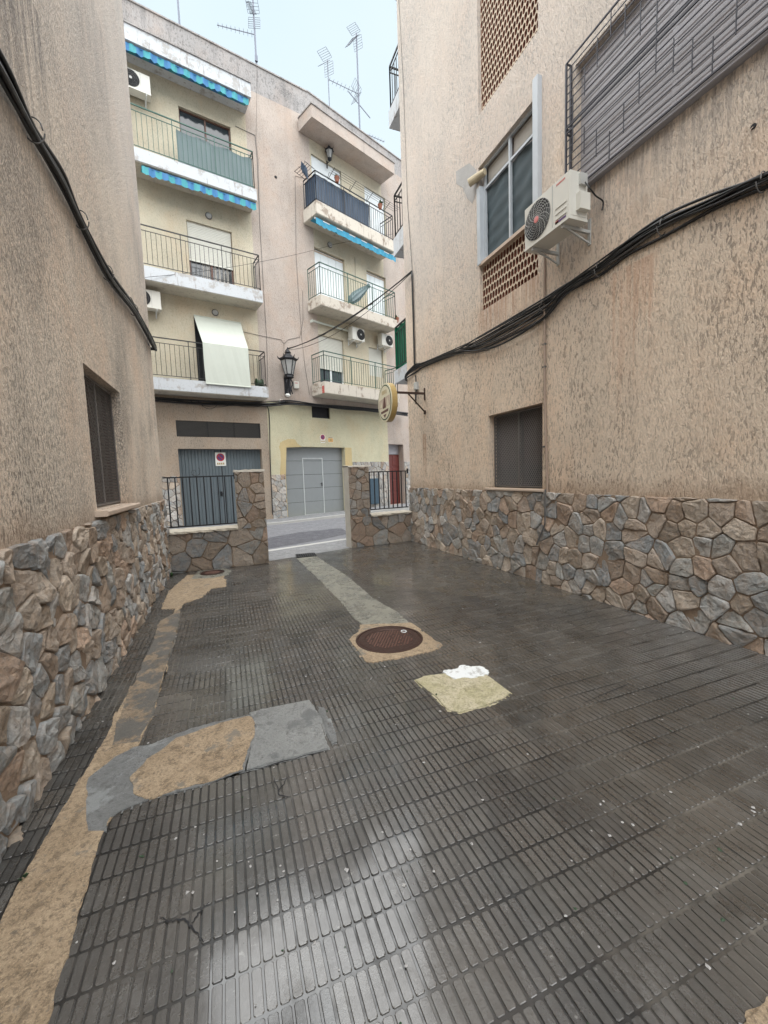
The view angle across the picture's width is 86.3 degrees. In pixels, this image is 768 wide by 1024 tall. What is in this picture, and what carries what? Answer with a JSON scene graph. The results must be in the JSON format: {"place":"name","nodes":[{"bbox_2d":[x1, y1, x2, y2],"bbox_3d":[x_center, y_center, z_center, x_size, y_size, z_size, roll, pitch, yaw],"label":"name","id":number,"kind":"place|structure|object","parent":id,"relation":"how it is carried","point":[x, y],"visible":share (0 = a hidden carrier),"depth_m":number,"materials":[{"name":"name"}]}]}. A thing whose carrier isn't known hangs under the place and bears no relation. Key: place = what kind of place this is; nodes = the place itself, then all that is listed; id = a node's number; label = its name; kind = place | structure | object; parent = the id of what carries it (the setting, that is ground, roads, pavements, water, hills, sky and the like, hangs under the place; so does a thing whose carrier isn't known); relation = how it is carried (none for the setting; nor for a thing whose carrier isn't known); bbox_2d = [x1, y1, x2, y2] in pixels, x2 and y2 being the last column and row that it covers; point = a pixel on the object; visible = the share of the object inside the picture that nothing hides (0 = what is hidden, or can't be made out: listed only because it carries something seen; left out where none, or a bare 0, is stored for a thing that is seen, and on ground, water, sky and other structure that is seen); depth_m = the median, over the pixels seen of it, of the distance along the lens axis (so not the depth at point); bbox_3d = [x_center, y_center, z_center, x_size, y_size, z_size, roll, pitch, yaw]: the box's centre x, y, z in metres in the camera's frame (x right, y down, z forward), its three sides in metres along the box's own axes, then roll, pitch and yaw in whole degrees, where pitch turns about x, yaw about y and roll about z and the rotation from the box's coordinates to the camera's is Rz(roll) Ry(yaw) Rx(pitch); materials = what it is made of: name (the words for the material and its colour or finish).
{"place":"outdoors","nodes":[
{"label":"outdoors","id":0,"kind":"place"},
{"bbox_2d":[255,378,264,386],"bbox_3d":[-4.422,-4.567,14.532,0.284,0.306,0.308,-5,6,-33],"label":"potted plant","id":1,"kind":"object","parent":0,"point":[261,381],"visible":0.72,"depth_m":14.45,"materials":[{"name":"green plant"}]},
{"bbox_2d":[134,0,400,158],"label":"sky","id":2,"kind":"structure","parent":0,"point":[290,36],"materials":[{"name":"white"}]},
{"bbox_2d":[169,503,409,529],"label":"sidewalk","id":3,"kind":"structure","parent":0,"point":[314,517],"depth_m":15.75,"materials":[{"name":"grey concrete"}]},
{"bbox_2d":[267,517,345,549],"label":"road","id":4,"kind":"structure","parent":0,"point":[289,528],"depth_m":13.19,"materials":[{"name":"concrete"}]},
{"bbox_2d":[268,528,345,547],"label":"asphalt repair","id":5,"kind":"structure","parent":4,"relation":"on","point":[291,539],"depth_m":11.14,"materials":[{"name":"grey asphalt"}]},
{"bbox_2d":[268,538,349,560],"bbox_3d":[-1.552,0.833,9.265,2.840,0.009,1.396,-7,7,-42],"label":"street apron","id":6,"kind":"object","parent":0,"point":[314,548],"visible":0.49,"depth_m":9.15,"materials":[{"name":"grey concrete"}]},
{"bbox_2d":[268,539,345,550],"bbox_3d":[-1.779,0.779,9.874,2.537,0.001,0.193,-6,7,-39],"label":"white line","id":7,"kind":"object","parent":6,"relation":"on","point":[304,545],"visible":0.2,"depth_m":9.75,"materials":[{"name":"white paint"}]},
{"bbox_2d":[0,541,767,1023],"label":"alley paving","id":8,"kind":"structure","parent":0,"point":[482,929],"depth_m":1.85,"materials":[{"name":"grey tile"}]},
{"bbox_2d":[0,0,171,862],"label":"apartment building","id":9,"kind":"structure","parent":8,"relation":"on","point":[85,562],"depth_m":3.00,"materials":[{"name":"paint"}]},
{"bbox_2d":[0,48,156,350],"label":"cable bundle","id":10,"kind":"object","parent":9,"relation":"attached to","point":[10,86],"visible":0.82,"depth_m":2.95,"materials":[{"name":"black rubber"}]},
{"bbox_2d":[84,374,140,516],"bbox_3d":[-2.730,-0.637,3.981,0.314,1.274,1.399,-4,6,-21],"label":"window","id":11,"kind":"structure","parent":9,"relation":"in","point":[97,408],"depth_m":4.08,"materials":[{"name":"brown wood"}]},
{"bbox_2d":[0,603,179,1023],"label":"sandy strip","id":12,"kind":"object","parent":8,"relation":"on","point":[38,923],"visible":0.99,"depth_m":1.55,"materials":[{"name":"beige concrete"}]},
{"bbox_2d":[18,872,28,881],"bbox_3d":[-1.481,1.494,1.683,0.029,0.025,0.043,-2,5,1],"label":"weed","id":13,"kind":"object","parent":12,"relation":"on","point":[24,876],"visible":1,"depth_m":1.68,"materials":[{"name":"green plant"}]},
{"bbox_2d":[113,609,179,744],"bbox_3d":[-2.110,1.334,3.828,0.264,0.008,2.860,-4,6,-21],"label":"brown strip","id":14,"kind":"object","parent":8,"relation":"on","point":[137,713],"visible":1,"depth_m":3.22,"materials":[{"name":"concrete"}]},
{"bbox_2d":[86,714,255,832],"bbox_3d":[-1.160,1.433,2.370,0.958,0.008,0.651,-6,6,-35],"label":"grey mortar","id":15,"kind":"object","parent":8,"relation":"on","point":[109,786],"visible":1,"depth_m":2.19,"materials":[{"name":"concrete"}]},
{"bbox_2d":[160,917,203,942],"bbox_3d":[-0.723,1.496,1.486,0.223,0.001,0.036,0,6,23],"label":"paving crack","id":16,"kind":"object","parent":8,"relation":"on","point":[188,923],"visible":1,"depth_m":1.50,"materials":[{"name":"black"}]},
{"bbox_2d":[130,716,254,800],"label":"sandy patch","id":17,"kind":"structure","parent":8,"relation":"on","point":[210,753],"depth_m":2.35,"materials":[{"name":"beige sand"}]},
{"bbox_2d":[161,575,226,609],"bbox_3d":[-2.805,1.145,6.192,0.811,0.008,2.082,-4,6,-21],"label":"sandy patch","id":18,"kind":"object","parent":8,"relation":"on","point":[187,589],"visible":1,"depth_m":6.07,"materials":[{"name":"beige sand"}]},
{"bbox_2d":[191,568,230,578],"bbox_3d":[-2.972,1.069,7.089,0.655,0.009,0.733,-4,6,-21],"label":"apron round cover","id":19,"kind":"object","parent":8,"relation":"on","point":[197,575],"visible":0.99,"depth_m":6.98,"materials":[{"name":"concrete"}]},
{"bbox_2d":[200,570,223,574],"bbox_3d":[-3.004,1.057,7.165,0.403,0.011,0.403,-4,6,-21],"label":"manhole cover","id":20,"kind":"object","parent":19,"relation":"on","point":[211,572],"visible":1,"depth_m":7.16,"materials":[{"name":"metal"}]},
{"bbox_2d":[274,778,290,796],"bbox_3d":[-0.544,1.433,2.120,0.042,0.001,0.178,-7,7,-41],"label":"paving crack","id":21,"kind":"object","parent":8,"relation":"on","point":[278,790],"visible":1,"depth_m":2.09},
{"bbox_2d":[247,750,325,770],"bbox_3d":[-0.543,1.413,2.335,0.460,0.001,0.013,-4,5,-20],"label":"paving crack","id":22,"kind":"object","parent":8,"relation":"on","point":[286,760],"visible":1,"depth_m":2.33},
{"bbox_2d":[245,700,329,771],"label":"grey slab","id":23,"kind":"structure","parent":8,"relation":"on","point":[293,731],"depth_m":2.56,"materials":[{"name":"concrete"}]},
{"bbox_2d":[295,553,315,557],"bbox_3d":[-1.615,0.894,8.467,0.400,0.015,0.367,-3,5,-15],"label":"drain grate","id":24,"kind":"object","parent":8,"relation":"on","point":[305,555],"visible":1,"depth_m":8.44,"materials":[{"name":"black metal"}]},
{"bbox_2d":[318,707,336,745],"bbox_3d":[-0.373,1.378,2.683,0.068,0.007,0.490,-4,6,-21],"label":"mortar smear","id":25,"kind":"object","parent":8,"relation":"on","point":[330,730],"visible":1,"depth_m":2.63,"materials":[{"name":"grey concrete"}]},
{"bbox_2d":[297,556,408,624],"bbox_3d":[-0.720,1.064,6.287,0.564,0.008,4.355,-4,6,-21],"label":"concrete strip","id":26,"kind":"object","parent":8,"relation":"on","point":[361,605],"visible":0.99,"depth_m":5.43,"materials":[{"name":"grey concrete"}]},
{"bbox_2d":[349,623,442,663],"bbox_3d":[0.051,1.240,4.033,0.795,0.010,0.950,-4,6,-21],"label":"manhole apron","id":27,"kind":"object","parent":8,"relation":"on","point":[428,644],"visible":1,"depth_m":3.76,"materials":[{"name":"beige concrete"}]},
{"bbox_2d":[356,626,422,652],"bbox_3d":[0.052,1.233,4.004,0.658,0.018,0.658,-4,6,-21],"label":"manhole cover","id":28,"kind":"object","parent":27,"relation":"on","point":[389,639],"visible":1,"depth_m":3.98,"materials":[{"name":"metal"}]},
{"bbox_2d":[75,551,765,1023],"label":"ground litter","id":29,"kind":"object","parent":8,"relation":"on","point":[471,843],"visible":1,"depth_m":1.77,"materials":[{"name":"grey paint"}]},
{"bbox_2d":[414,673,511,713],"bbox_3d":[0.587,1.310,3.051,0.572,0.010,0.578,-4,6,-21],"label":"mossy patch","id":30,"kind":"object","parent":8,"relation":"on","point":[461,695],"visible":0.99,"depth_m":2.99,"materials":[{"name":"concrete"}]},
{"bbox_2d":[443,665,488,678],"bbox_3d":[0.657,1.285,3.280,0.374,0.013,0.266,-4,6,-21],"label":"white paint spill","id":31,"kind":"object","parent":8,"relation":"on","point":[462,671],"visible":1,"depth_m":3.27,"materials":[{"name":"white paint"}]},
{"bbox_2d":[342,543,596,604],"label":"puddle","id":32,"kind":"object","parent":8,"relation":"on","point":[458,571],"visible":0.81,"depth_m":6.50,"materials":[{"name":"grey liquid"}]},
{"bbox_2d":[313,799,661,943],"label":"gum stains","id":33,"kind":"object","parent":8,"relation":"on","point":[347,869],"visible":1,"depth_m":1.64,"materials":[{"name":"grey paint"}]},
{"bbox_2d":[744,996,767,1023],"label":"corner concrete","id":34,"kind":"object","parent":8,"relation":"on","point":[758,1015],"visible":1,"depth_m":1.19,"materials":[{"name":"beige concrete"}]},
{"label":"ground","id":35,"kind":"structure","parent":0,"visible":0},
{"bbox_2d":[163,469,268,572],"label":"wall","id":36,"kind":"structure","parent":35,"relation":"on","point":[243,541],"depth_m":7.55,"materials":[{"name":"stone"}]},
{"bbox_2d":[122,0,321,526],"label":"apartment building","id":37,"kind":"structure","parent":35,"relation":"on","point":[181,233],"depth_m":13.97,"materials":[{"name":"beige paint"}]},
{"bbox_2d":[127,67,150,108],"bbox_3d":[-7.453,-12.734,12.308,0.744,0.699,0.438,-5,6,-33],"label":"air conditioner","id":38,"kind":"object","parent":37,"relation":"attached to","point":[139,84],"visible":0.62,"depth_m":12.22,"materials":[{"name":"white metal"}]},
{"bbox_2d":[146,289,161,318],"bbox_3d":[-7.388,-6.508,12.771,0.744,0.699,0.438,-5,6,-33],"label":"air conditioner","id":39,"kind":"object","parent":37,"relation":"attached to","point":[153,298],"visible":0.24,"depth_m":12.71,"materials":[{"name":"white metal"}]},
{"bbox_2d":[177,0,180,24],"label":"tv antenna","id":40,"kind":"object","parent":37,"relation":"on","point":[178,12],"visible":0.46,"depth_m":13.37,"materials":[{"name":"grey metal"}]},
{"bbox_2d":[125,41,248,105],"bbox_3d":[-7.875,-13.363,11.634,7.853,0.265,0.409,-5,6,-33],"label":"awning","id":41,"kind":"object","parent":37,"relation":"attached to","point":[149,57],"visible":0.6,"depth_m":12.66,"materials":[{"name":"blue fabric"}]},
{"bbox_2d":[141,165,255,209],"bbox_3d":[-5.854,-10.291,13.181,3.368,0.278,0.406,-5,6,-33],"label":"awning","id":42,"kind":"object","parent":37,"relation":"attached to","point":[153,173],"visible":1,"depth_m":12.92,"materials":[{"name":"blue fabric"}]},
{"bbox_2d":[194,318,205,380],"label":"window","id":43,"kind":"structure","parent":37,"relation":"in","point":[197,335],"depth_m":13.98,"materials":[{"name":"glass"}]},
{"bbox_2d":[178,108,230,176],"bbox_3d":[-5.955,-11.987,13.768,1.611,2.219,0.076,-5,6,-33],"label":"window","id":44,"kind":"structure","parent":37,"relation":"in","point":[185,117],"depth_m":13.66,"materials":[{"name":"grey wood"}]},
{"bbox_2d":[205,212,211,219],"bbox_3d":[-5.871,-9.955,13.743,0.225,0.222,0.107,-5,6,-33],"label":"wall lamp","id":45,"kind":"object","parent":37,"relation":"attached to","point":[208,215],"visible":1,"depth_m":13.72,"materials":[{"name":"grey glass"}]},
{"bbox_2d":[186,221,233,284],"bbox_3d":[-5.912,-8.623,14.005,1.434,2.078,0.107,-5,6,-33],"label":"window","id":46,"kind":"structure","parent":37,"relation":"in","point":[194,230],"depth_m":13.95,"materials":[{"name":"white plastic"}]},
{"bbox_2d":[176,129,252,187],"bbox_3d":[-5.425,-11.385,13.252,2.295,0.936,0.039,-5,6,-33],"label":"privacy sheet","id":47,"kind":"object","parent":37,"relation":"attached to","point":[239,164],"visible":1,"depth_m":13.21,"materials":[{"name":"green fabric"}]},
{"bbox_2d":[212,309,218,315],"bbox_3d":[-5.771,-6.838,14.020,0.225,0.222,0.107,-5,6,-33],"label":"wall lamp","id":48,"kind":"object","parent":37,"relation":"attached to","point":[215,312],"visible":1,"depth_m":14.00,"materials":[{"name":"grey glass"}]},
{"bbox_2d":[178,449,260,525],"bbox_3d":[-5.776,-0.874,14.727,2.806,2.733,0.068,-5,6,-33],"label":"garage door","id":49,"kind":"structure","parent":37,"relation":"in","point":[189,459],"depth_m":14.51,"materials":[{"name":"grey metal"}]},
{"bbox_2d":[215,452,225,465],"bbox_3d":[-5.826,-1.883,14.608,0.356,0.474,0.026,-5,6,-33],"label":"no parking sign","id":50,"kind":"object","parent":49,"relation":"attached to","point":[220,458],"visible":1,"depth_m":14.61,"materials":[{"name":"white metal"}]},
{"bbox_2d":[194,315,250,387],"bbox_3d":[-5.466,-5.431,13.894,1.537,2.408,0.779,-5,6,-33],"label":"hanging blind","id":51,"kind":"object","parent":37,"relation":"hanging from","point":[226,354],"visible":1,"depth_m":13.72,"materials":[{"name":"beige fabric"}]},
{"bbox_2d":[217,0,259,63],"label":"tv antenna","id":52,"kind":"object","parent":37,"relation":"on","point":[253,19],"visible":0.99,"depth_m":14.37,"materials":[{"name":"grey metal"}]},
{"bbox_2d":[145,234,390,277],"bbox_3d":[-3.497,-9.463,15.059,9.602,4.180,0.458,-6,6,-37],"label":"thin cable","id":53,"kind":"object","parent":37,"relation":"attached to","point":[252,263],"visible":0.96,"depth_m":14.15,"materials":[{"name":"black rubber"}]},
{"bbox_2d":[277,347,298,394],"bbox_3d":[-3.541,-5.227,15.249,0.805,1.746,0.728,-4,6,-21],"label":"wall lantern","id":54,"kind":"object","parent":37,"relation":"attached to","point":[287,359],"depth_m":15.13,"materials":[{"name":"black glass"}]},
{"bbox_2d":[235,107,355,394],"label":"wall wires","id":55,"kind":"object","parent":37,"relation":"attached to","point":[261,254],"depth_m":14.99,"materials":[{"name":"black rubber"}]},
{"bbox_2d":[293,381,298,388],"bbox_3d":[-3.381,-4.874,15.733,0.213,0.261,0.110,-5,6,-33],"label":"meter box","id":56,"kind":"object","parent":37,"relation":"attached to","point":[295,384],"visible":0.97,"depth_m":15.69,"materials":[{"name":"white plastic"}]},
{"bbox_2d":[285,270,411,350],"bbox_3d":[-1.545,-5.595,12.232,0.079,0.683,7.852,-5,6,-33],"label":"span cable","id":57,"kind":"object","parent":37,"relation":"attached to","point":[371,303],"visible":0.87,"depth_m":11.08,"materials":[{"name":"black rubber"}]},
{"bbox_2d":[266,90,409,518],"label":"apartment building","id":58,"kind":"structure","parent":35,"relation":"on","point":[307,477],"depth_m":16.99,"materials":[{"name":"beige paint"}]},
{"bbox_2d":[155,397,407,514],"bbox_3d":[-3.304,-2.139,16.098,11.488,4.301,0.502,-6,6,-36],"label":"cable bundle","id":59,"kind":"object","parent":58,"relation":"attached to","point":[225,403],"visible":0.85,"depth_m":15.17,"materials":[{"name":"black rubber"}]},
{"bbox_2d":[286,447,343,516],"bbox_3d":[-2.866,-1.277,16.958,2.824,2.768,0.111,-6,7,-40],"label":"garage door","id":60,"kind":"structure","parent":58,"relation":"in","point":[314,476],"depth_m":16.93,"materials":[{"name":"grey metal"}]},
{"bbox_2d":[312,407,328,418],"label":"window","id":61,"kind":"structure","parent":58,"relation":"in","point":[317,412],"depth_m":16.82,"materials":[{"name":"black metal"}]},
{"bbox_2d":[320,434,324,442],"bbox_3d":[-2.511,-3.016,16.816,0.261,0.344,0.023,-6,7,-40],"label":"no parking sign","id":62,"kind":"object","parent":58,"relation":"attached to","point":[322,437],"visible":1,"depth_m":16.82,"materials":[{"name":"white metal"}]},
{"bbox_2d":[311,155,339,195],"bbox_3d":[-2.308,-12.600,16.309,1.380,2.306,0.674,-4,6,-21],"label":"window","id":63,"kind":"structure","parent":58,"relation":"in","point":[316,164],"depth_m":16.11,"materials":[{"name":"white metal"}]},
{"bbox_2d":[318,47,333,105],"bbox_3d":[-2.326,-16.985,16.242,0.417,2.193,0.724,0,6,24],"label":"tv antenna","id":64,"kind":"object","parent":58,"relation":"on","point":[327,70],"visible":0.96,"depth_m":16.42,"materials":[{"name":"grey metal"}]},
{"bbox_2d":[324,145,333,168],"bbox_3d":[-2.127,-13.924,15.977,0.412,0.782,0.388,-4,6,-21],"label":"wall lantern","id":65,"kind":"object","parent":58,"relation":"attached to","point":[329,151],"depth_m":15.91,"materials":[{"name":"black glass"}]},
{"bbox_2d":[310,319,347,331],"bbox_3d":[-2.150,-7.465,16.478,1.852,0.095,0.154,-7,7,-44],"label":"rolled awning","id":66,"kind":"object","parent":58,"relation":"attached to","point":[318,322],"visible":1,"depth_m":16.27,"materials":[{"name":"beige fabric"}]},
{"bbox_2d":[327,437,333,442],"bbox_3d":[-2.226,-3.000,17.064,0.284,0.237,0.014,-6,7,-40],"label":"alarm sign","id":67,"kind":"object","parent":58,"relation":"attached to","point":[330,439],"visible":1,"depth_m":17.05,"materials":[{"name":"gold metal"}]},
{"bbox_2d":[318,335,343,383],"bbox_3d":[-2.202,-6.076,16.771,1.315,2.020,0.107,-7,7,-44],"label":"window","id":68,"kind":"structure","parent":58,"relation":"in","point":[329,344],"depth_m":16.77,"materials":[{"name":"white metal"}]},
{"bbox_2d":[305,174,368,226],"bbox_3d":[-1.635,-11.968,15.813,2.708,0.925,0.634,-5,6,-30],"label":"privacy sheet","id":69,"kind":"object","parent":58,"relation":"attached to","point":[310,197],"visible":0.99,"depth_m":15.60,"materials":[{"name":"blue fabric"}]},
{"bbox_2d":[334,174,339,183],"bbox_3d":[-1.767,-12.561,15.408,0.222,0.311,0.196,-4,6,-21],"label":"flower pot","id":70,"kind":"object","parent":58,"relation":"hanging from","point":[336,177],"visible":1,"depth_m":15.35,"materials":[{"name":"ceramic"}]},
{"bbox_2d":[294,162,398,211],"bbox_3d":[-1.137,-12.557,15.922,4.642,0.202,0.951,-5,6,-34],"label":"drying rack","id":71,"kind":"object","parent":58,"relation":"attached to","point":[352,186],"visible":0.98,"depth_m":15.84,"materials":[{"name":"black metal"}]},
{"bbox_2d":[301,161,308,181],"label":"hanging clothes","id":72,"kind":"object","parent":71,"relation":"hanging from","point":[304,170],"visible":1,"depth_m":14.76,"materials":[{"name":"grey fabric"}]},
{"bbox_2d":[329,22,369,128],"bbox_3d":[-1.389,-18.112,17.170,1.853,4.205,0.770,-5,6,-33],"label":"tv antenna","id":73,"kind":"object","parent":58,"relation":"on","point":[356,51],"visible":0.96,"depth_m":17.40,"materials":[{"name":"grey metal"}]},
{"bbox_2d":[311,217,395,261],"bbox_3d":[-1.103,-10.891,16.601,4.217,0.290,0.406,-7,7,-44],"label":"awning","id":74,"kind":"object","parent":58,"relation":"attached to","point":[332,228],"visible":0.98,"depth_m":16.23,"materials":[{"name":"blue fabric"}]},
{"bbox_2d":[348,326,364,347],"bbox_3d":[-1.193,-7.342,17.222,0.680,0.664,0.438,-7,7,-44],"label":"air conditioner","id":75,"kind":"object","parent":58,"relation":"attached to","point":[356,335],"visible":1,"depth_m":17.05,"materials":[{"name":"white metal"}]},
{"bbox_2d":[349,283,370,304],"bbox_3d":[-1.016,-8.849,16.610,1.255,1.091,0.226,-7,7,-44],"label":"satellite dish","id":76,"kind":"object","parent":58,"relation":"on","point":[359,294],"visible":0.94,"depth_m":16.49,"materials":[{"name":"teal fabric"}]},
{"bbox_2d":[364,187,383,233],"bbox_3d":[-0.446,-12.844,18.117,1.172,2.336,0.583,-4,6,-21],"label":"window","id":77,"kind":"structure","parent":58,"relation":"in","point":[380,217],"depth_m":18.10,"materials":[{"name":"white metal"}]},
{"bbox_2d":[370,478,378,503],"bbox_3d":[-0.444,-0.944,18.611,0.483,1.164,0.077,-6,7,-40],"label":"utility cabinet","id":78,"kind":"object","parent":58,"relation":"attached to","point":[376,490],"visible":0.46,"depth_m":18.58,"materials":[{"name":"metal"}]},
{"bbox_2d":[369,348,381,377],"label":"window","id":79,"kind":"structure","parent":58,"relation":"in","point":[374,355],"depth_m":18.46,"materials":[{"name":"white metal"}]},
{"bbox_2d":[378,199,383,209],"bbox_3d":[-0.148,-12.718,16.951,0.207,0.317,0.249,-4,6,-21],"label":"flower pot","id":80,"kind":"object","parent":58,"relation":"hanging from","point":[380,203],"visible":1,"depth_m":16.91,"materials":[{"name":"ceramic"}]},
{"bbox_2d":[377,333,392,352],"bbox_3d":[0.017,-7.583,18.393,0.680,0.664,0.438,-7,7,-44],"label":"air conditioner","id":81,"kind":"object","parent":58,"relation":"attached to","point":[385,341],"visible":1,"depth_m":18.21,"materials":[{"name":"white metal"}]},
{"bbox_2d":[389,455,399,503],"bbox_3d":[0.399,-1.570,19.874,1.012,2.387,0.053,-7,7,-44],"label":"front door","id":82,"kind":"structure","parent":58,"relation":"in","point":[393,459],"depth_m":19.95,"materials":[{"name":"red wood"}]},
{"bbox_2d":[342,465,411,547],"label":"wall","id":83,"kind":"structure","parent":35,"relation":"on","point":[365,527],"depth_m":9.33,"materials":[{"name":"stone"}]},
{"bbox_2d":[389,0,767,655],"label":"apartment building","id":84,"kind":"structure","parent":35,"relation":"on","point":[603,438],"depth_m":4.72,"materials":[{"name":"paint"}]},
{"bbox_2d":[378,383,425,421],"bbox_3d":[0.449,-2.304,8.683,0.951,0.794,0.794,-4,6,-21],"label":"bracket sign","id":85,"kind":"object","parent":84,"relation":"attached to","point":[388,400],"visible":1,"depth_m":8.43,"materials":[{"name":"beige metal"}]},
{"bbox_2d":[399,10,412,270],"bbox_3d":[0.459,-8.299,8.861,0.016,6.086,0.360,-4,5,-19],"label":"thin cable","id":86,"kind":"object","parent":84,"relation":"attached to","point":[405,144],"visible":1,"depth_m":8.91,"materials":[{"name":"grey rubber"}]},
{"bbox_2d":[411,271,414,367],"bbox_3d":[0.646,-4.237,9.060,0.027,2.050,0.063,-4,6,-21],"label":"cable riser","id":87,"kind":"object","parent":84,"relation":"attached to","point":[413,317],"visible":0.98,"depth_m":9.04,"materials":[{"name":"black rubber"}]},
{"bbox_2d":[414,375,418,403],"bbox_3d":[0.719,-2.724,9.137,0.073,0.641,0.118,-4,6,-21],"label":"junction box","id":88,"kind":"object","parent":84,"relation":"attached to","point":[416,385],"visible":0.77,"depth_m":9.10,"materials":[{"name":"white plastic"}]},
{"bbox_2d":[467,74,541,265],"bbox_3d":[1.766,-4.837,6.061,0.316,1.659,1.569,-4,6,-21],"label":"window","id":89,"kind":"structure","parent":84,"relation":"in","point":[515,176],"depth_m":6.04,"materials":[{"name":"white glass"}]},
{"bbox_2d":[485,405,543,491],"bbox_3d":[2.053,-0.941,6.285,0.279,1.227,1.363,-4,6,-21],"label":"window","id":90,"kind":"structure","parent":84,"relation":"in","point":[518,434],"depth_m":6.30,"materials":[{"name":"metal"}]},
{"bbox_2d":[524,169,603,265],"bbox_3d":[2.096,-3.428,4.842,0.453,0.664,0.794,-4,6,-21],"label":"air conditioner","id":91,"kind":"object","parent":84,"relation":"attached to","point":[556,212],"visible":1,"depth_m":4.69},
{"bbox_2d":[404,170,767,380],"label":"cable bundle","id":92,"kind":"object","parent":84,"relation":"attached to","point":[663,221],"visible":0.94,"depth_m":4.46,"materials":[{"name":"black rubber"}]},
{"bbox_2d":[565,0,767,188],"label":"window","id":93,"kind":"structure","parent":84,"relation":"in","point":[664,55],"depth_m":4.03,"materials":[{"name":"grey metal"}]},
{"bbox_2d":[742,123,756,169],"bbox_3d":[2.937,-2.944,3.298,0.045,0.323,0.080,-4,6,-21],"label":"loose wire","id":94,"kind":"object","parent":84,"relation":"attached to","point":[753,126],"visible":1,"depth_m":3.28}
]}

